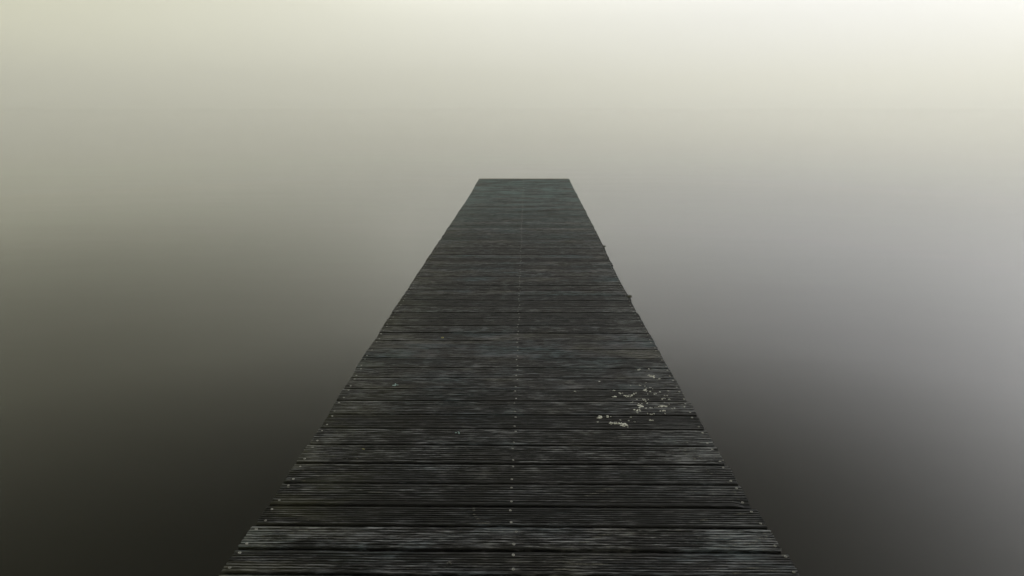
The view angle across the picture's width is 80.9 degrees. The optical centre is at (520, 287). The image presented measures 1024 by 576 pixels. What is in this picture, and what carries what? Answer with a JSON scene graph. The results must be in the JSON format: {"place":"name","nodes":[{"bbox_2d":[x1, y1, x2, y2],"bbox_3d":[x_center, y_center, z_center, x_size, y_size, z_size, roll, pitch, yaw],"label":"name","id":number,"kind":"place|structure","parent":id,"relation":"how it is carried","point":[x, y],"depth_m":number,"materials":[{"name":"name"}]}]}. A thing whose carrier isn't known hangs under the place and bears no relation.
{"place":"outdoors","nodes":[
{"label":"outdoors","id":0,"kind":"place"},
{"bbox_2d":[0,107,1023,575],"bbox_3d":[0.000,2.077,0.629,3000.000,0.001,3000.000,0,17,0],"label":"water","id":1,"kind":"structure","parent":0,"point":[198,305],"depth_m":7.16,"materials":[{"name":"black liquid"}]},
{"bbox_2d":[220,178,799,575],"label":"pier","id":2,"kind":"structure","parent":1,"relation":"in","point":[511,400],"depth_m":2.88,"materials":[{"name":"wood"}]},
{"bbox_2d":[0,0,1023,106],"label":"sky","id":3,"kind":"structure","parent":0,"point":[54,53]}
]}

